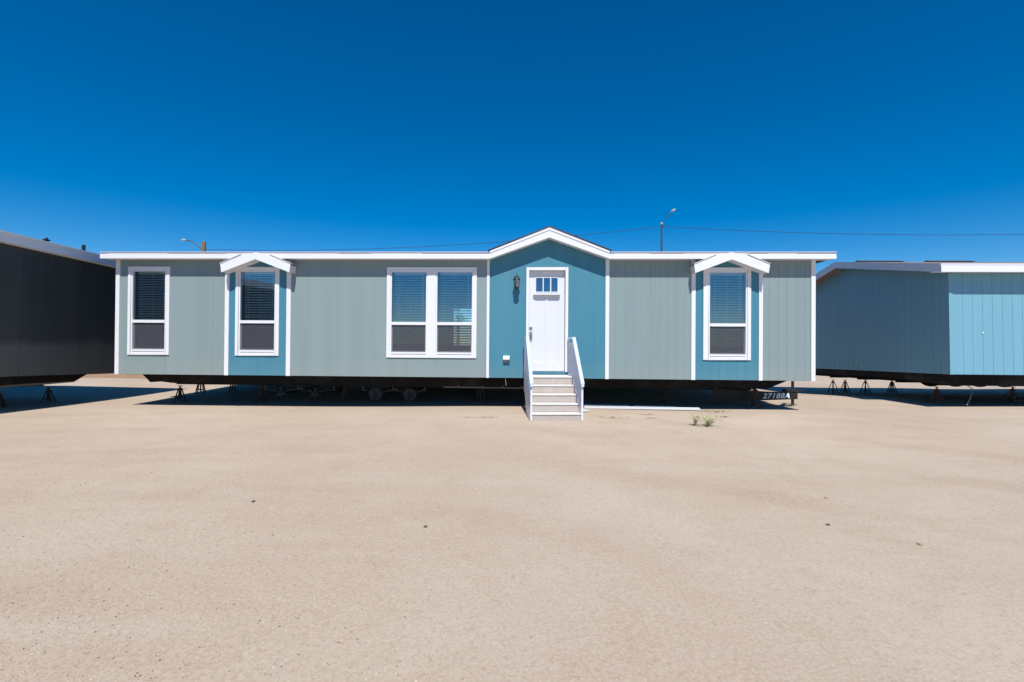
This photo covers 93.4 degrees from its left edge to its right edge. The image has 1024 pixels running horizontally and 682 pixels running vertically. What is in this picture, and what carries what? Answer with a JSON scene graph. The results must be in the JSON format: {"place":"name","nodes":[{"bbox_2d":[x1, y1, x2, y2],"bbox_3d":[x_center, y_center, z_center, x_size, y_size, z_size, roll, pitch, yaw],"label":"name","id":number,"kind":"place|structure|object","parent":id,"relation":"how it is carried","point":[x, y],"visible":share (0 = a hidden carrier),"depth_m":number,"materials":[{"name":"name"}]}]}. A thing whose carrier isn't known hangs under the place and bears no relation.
{"place":"outdoors","nodes":[
{"label":"outdoors","id":0,"kind":"place"},
{"bbox_2d":[0,375,1023,681],"bbox_3d":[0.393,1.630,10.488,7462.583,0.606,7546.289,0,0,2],"label":"ground","id":1,"kind":"structure","parent":0,"point":[716,591],"depth_m":3.36,"materials":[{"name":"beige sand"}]},
{"bbox_2d":[0,391,6,407],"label":"jack stand","id":2,"kind":"object","parent":1,"relation":"on","point":[3,403],"visible":0.99,"depth_m":9.80,"materials":[{"name":"metal"}]},
{"bbox_2d":[41,387,55,402],"bbox_3d":[-10.322,1.183,10.753,0.198,0.338,0.198,1,0,-15],"label":"jack stand","id":3,"kind":"object","parent":1,"relation":"on","point":[48,391],"visible":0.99,"depth_m":10.73,"materials":[{"name":"metal"}]},
{"bbox_2d":[0,230,115,387],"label":"manufactured home","id":4,"kind":"object","parent":1,"relation":"on","point":[57,313],"visible":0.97,"depth_m":9.91,"materials":[{"name":"grey"}]},
{"bbox_2d":[81,373,146,378],"bbox_3d":[-14.375,0.895,19.384,5.952,0.966,4.269,0,0,2],"label":"dirt heap","id":5,"kind":"object","parent":1,"relation":"on","point":[131,376],"visible":0.06,"depth_m":17.79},
{"bbox_2d":[173,385,185,401],"bbox_3d":[-7.703,1.205,11.203,0.198,0.371,0.198,0,0,-9],"label":"jack stand","id":6,"kind":"object","parent":1,"relation":"on","point":[179,392],"visible":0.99,"depth_m":11.19,"materials":[{"name":"metal"}]},
{"bbox_2d":[181,239,205,251],"bbox_3d":[-24.881,-3.304,37.614,1.897,9.426,0.392,0,0,-10],"label":"utility pole","id":7,"kind":"object","parent":1,"relation":"on","point":[203,246],"visible":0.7,"depth_m":37.62,"materials":[{"name":"brown wood"}]},
{"bbox_2d":[205,226,660,249],"bbox_3d":[-6.703,-7.632,36.058,34.773,1.423,0.032,0,0,5],"label":"overhead cable","id":8,"kind":"object","parent":7,"relation":"attached to","point":[448,245],"visible":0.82,"depth_m":35.88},
{"bbox_2d":[195,384,205,393],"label":"jack stand","id":9,"kind":"object","parent":1,"relation":"on","point":[200,389],"visible":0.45,"depth_m":12.78,"materials":[{"name":"metal"}]},
{"bbox_2d":[228,385,236,391],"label":"jack stand","id":10,"kind":"object","parent":1,"relation":"on","point":[232,388],"visible":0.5,"depth_m":13.12,"materials":[{"name":"metal"}]},
{"bbox_2d":[255,386,266,401],"bbox_3d":[-5.785,1.208,11.129,0.198,0.371,0.198,0,0,-4],"label":"jack stand","id":11,"kind":"object","parent":1,"relation":"on","point":[260,392],"visible":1,"depth_m":11.10,"materials":[{"name":"metal"}]},
{"bbox_2d":[339,386,349,402],"bbox_3d":[-3.836,1.211,11.054,0.198,0.371,0.198,1,-1,-38],"label":"jack stand","id":12,"kind":"object","parent":1,"relation":"on","point":[344,393],"visible":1,"depth_m":11.04,"materials":[{"name":"metal"}]},
{"bbox_2d":[100,226,836,404],"bbox_3d":[-0.841,-0.570,13.802,14.870,3.967,8.555,0,0,2],"label":"manufactured home","id":13,"kind":"object","parent":1,"relation":"on","point":[730,326],"visible":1,"depth_m":9.82,"materials":[{"name":"grey"}]},
{"bbox_2d":[127,266,169,354],"bbox_3d":[-7.561,-0.644,10.109,0.892,1.841,0.145,0,0,2],"label":"window","id":14,"kind":"structure","parent":13,"relation":"in","point":[144,337],"depth_m":10.06,"materials":[{"name":"white paint"}]},
{"bbox_2d":[235,267,279,355],"bbox_3d":[-5.254,-0.625,10.020,0.920,1.834,0.145,0,0,2],"label":"window","id":15,"kind":"structure","parent":13,"relation":"in","point":[253,337],"depth_m":9.97,"materials":[{"name":"white paint"}]},
{"bbox_2d":[386,267,476,357],"bbox_3d":[-1.635,-0.591,9.880,1.843,1.846,0.145,0,0,2],"label":"window","id":16,"kind":"structure","parent":13,"relation":"in","point":[431,338],"depth_m":9.83,"materials":[{"name":"white paint"}]},
{"bbox_2d":[452,307,471,319],"bbox_3d":[-1.758,-0.536,17.792,0.890,1.450,0.140,0,0,2],"label":"rear window","id":17,"kind":"structure","parent":13,"relation":"in","point":[452,307],"depth_m":17.74,"materials":[{"name":"white plastic"}]},
{"bbox_2d":[529,271,564,370],"bbox_3d":[0.707,-0.421,9.800,0.724,2.032,0.118,0,0,2],"label":"door","id":18,"kind":"structure","parent":13,"relation":"in","point":[546,288],"depth_m":9.82,"materials":[{"name":"white paint"}]},
{"bbox_2d":[703,267,750,359],"bbox_3d":[4.275,-0.553,9.653,0.932,1.844,0.145,0,0,2],"label":"window","id":19,"kind":"structure","parent":13,"relation":"in","point":[726,340],"depth_m":9.60,"materials":[{"name":"white paint"}]},
{"bbox_2d":[475,386,485,402],"bbox_3d":[-0.708,1.188,10.934,0.198,0.371,0.198,1,-1,-41],"label":"jack stand","id":20,"kind":"object","parent":1,"relation":"on","point":[481,391],"visible":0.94,"depth_m":10.92,"materials":[{"name":"metal"}]},
{"bbox_2d":[524,337,584,420],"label":"entry stairs","id":21,"kind":"structure","parent":1,"relation":"on","point":[553,397],"depth_m":8.74,"materials":[{"name":"white wood"}]},
{"bbox_2d":[583,404,628,406],"bbox_3d":[1.980,1.361,10.214,0.992,0.045,0.100,0,0,6],"label":"trim plank","id":22,"kind":"object","parent":1,"relation":"on","point":[601,405],"depth_m":10.23,"materials":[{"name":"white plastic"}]},
{"bbox_2d":[584,406,700,409],"bbox_3d":[2.665,1.365,9.937,2.342,0.045,0.090,0,0,4],"label":"trim plank","id":23,"kind":"object","parent":1,"relation":"on","point":[653,408],"depth_m":9.93,"materials":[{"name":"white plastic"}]},
{"bbox_2d":[635,405,673,406],"bbox_3d":[3.009,1.378,10.179,0.814,0.045,0.100,0,0,8],"label":"trim plank","id":24,"kind":"object","parent":1,"relation":"on","point":[651,406],"depth_m":10.20,"materials":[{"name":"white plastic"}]},
{"bbox_2d":[659,389,670,405],"bbox_3d":[3.409,1.232,10.775,0.198,0.371,0.198,1,-1,-38],"label":"jack stand","id":25,"kind":"object","parent":1,"relation":"on","point":[664,398],"visible":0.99,"depth_m":10.76,"materials":[{"name":"metal"}]},
{"bbox_2d":[660,209,675,251],"bbox_3d":[11.045,-3.893,34.281,1.078,11.083,0.232,0,0,17],"label":"street lamp","id":26,"kind":"object","parent":1,"relation":"on","point":[662,223],"visible":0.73,"depth_m":34.36,"materials":[{"name":"metal"}]},
{"bbox_2d":[663,226,1023,234],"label":"overhead cable","id":27,"kind":"object","parent":26,"relation":"attached to","point":[841,233],"visible":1,"depth_m":34.09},
{"bbox_2d":[687,414,701,425],"bbox_3d":[3.071,1.317,8.101,0.268,0.204,0.246,0,0,2],"label":"weed","id":28,"kind":"object","parent":1,"relation":"on","point":[695,421],"visible":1,"depth_m":8.10,"materials":[{"name":"plant"}]},
{"bbox_2d":[700,416,722,426],"bbox_3d":[3.296,1.317,8.104,0.388,0.213,0.403,0,0,2],"label":"weed","id":29,"kind":"object","parent":1,"relation":"on","point":[708,422],"visible":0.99,"depth_m":8.05,"materials":[{"name":"plant"}]},
{"bbox_2d":[747,389,761,408],"bbox_3d":[5.171,1.189,10.277,0.228,0.453,0.228,1,-1,-42],"label":"jack stand","id":30,"kind":"object","parent":1,"relation":"on","point":[754,394],"visible":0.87,"depth_m":10.27,"materials":[{"name":"metal"}]},
{"bbox_2d":[827,380,838,392],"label":"jack stand","id":31,"kind":"object","parent":1,"relation":"on","point":[832,383],"visible":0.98,"depth_m":15.49,"materials":[{"name":"metal"}]},
{"bbox_2d":[839,380,850,393],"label":"jack stand","id":32,"kind":"object","parent":1,"relation":"on","point":[845,387],"visible":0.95,"depth_m":15.48,"materials":[{"name":"metal"}]},
{"bbox_2d":[859,380,871,393],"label":"jack stand","id":33,"kind":"object","parent":1,"relation":"on","point":[865,382],"visible":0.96,"depth_m":15.41,"materials":[{"name":"metal"}]},
{"bbox_2d":[886,381,897,393],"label":"jack stand","id":34,"kind":"object","parent":1,"relation":"on","point":[891,386],"visible":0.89,"depth_m":15.29,"materials":[{"name":"metal"}]},
{"bbox_2d":[815,260,1023,404],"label":"manufactured home","id":35,"kind":"object","parent":1,"relation":"on","point":[945,323],"visible":0.95,"depth_m":11.17,"materials":[{"name":"blue"}]},
{"bbox_2d":[927,387,946,404],"bbox_3d":[10.059,1.272,11.430,0.287,0.409,0.287,1,0,-29],"label":"jack stand","id":36,"kind":"object","parent":1,"relation":"on","point":[936,391],"visible":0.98,"depth_m":11.41,"materials":[{"name":"metal"}]},
{"bbox_2d":[1002,386,1023,404],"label":"jack stand","id":37,"kind":"object","parent":1,"relation":"on","point":[1012,395],"visible":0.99,"depth_m":11.36,"materials":[{"name":"metal"}]},
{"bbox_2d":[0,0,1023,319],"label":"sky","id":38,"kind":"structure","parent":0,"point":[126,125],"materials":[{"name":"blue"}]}
]}

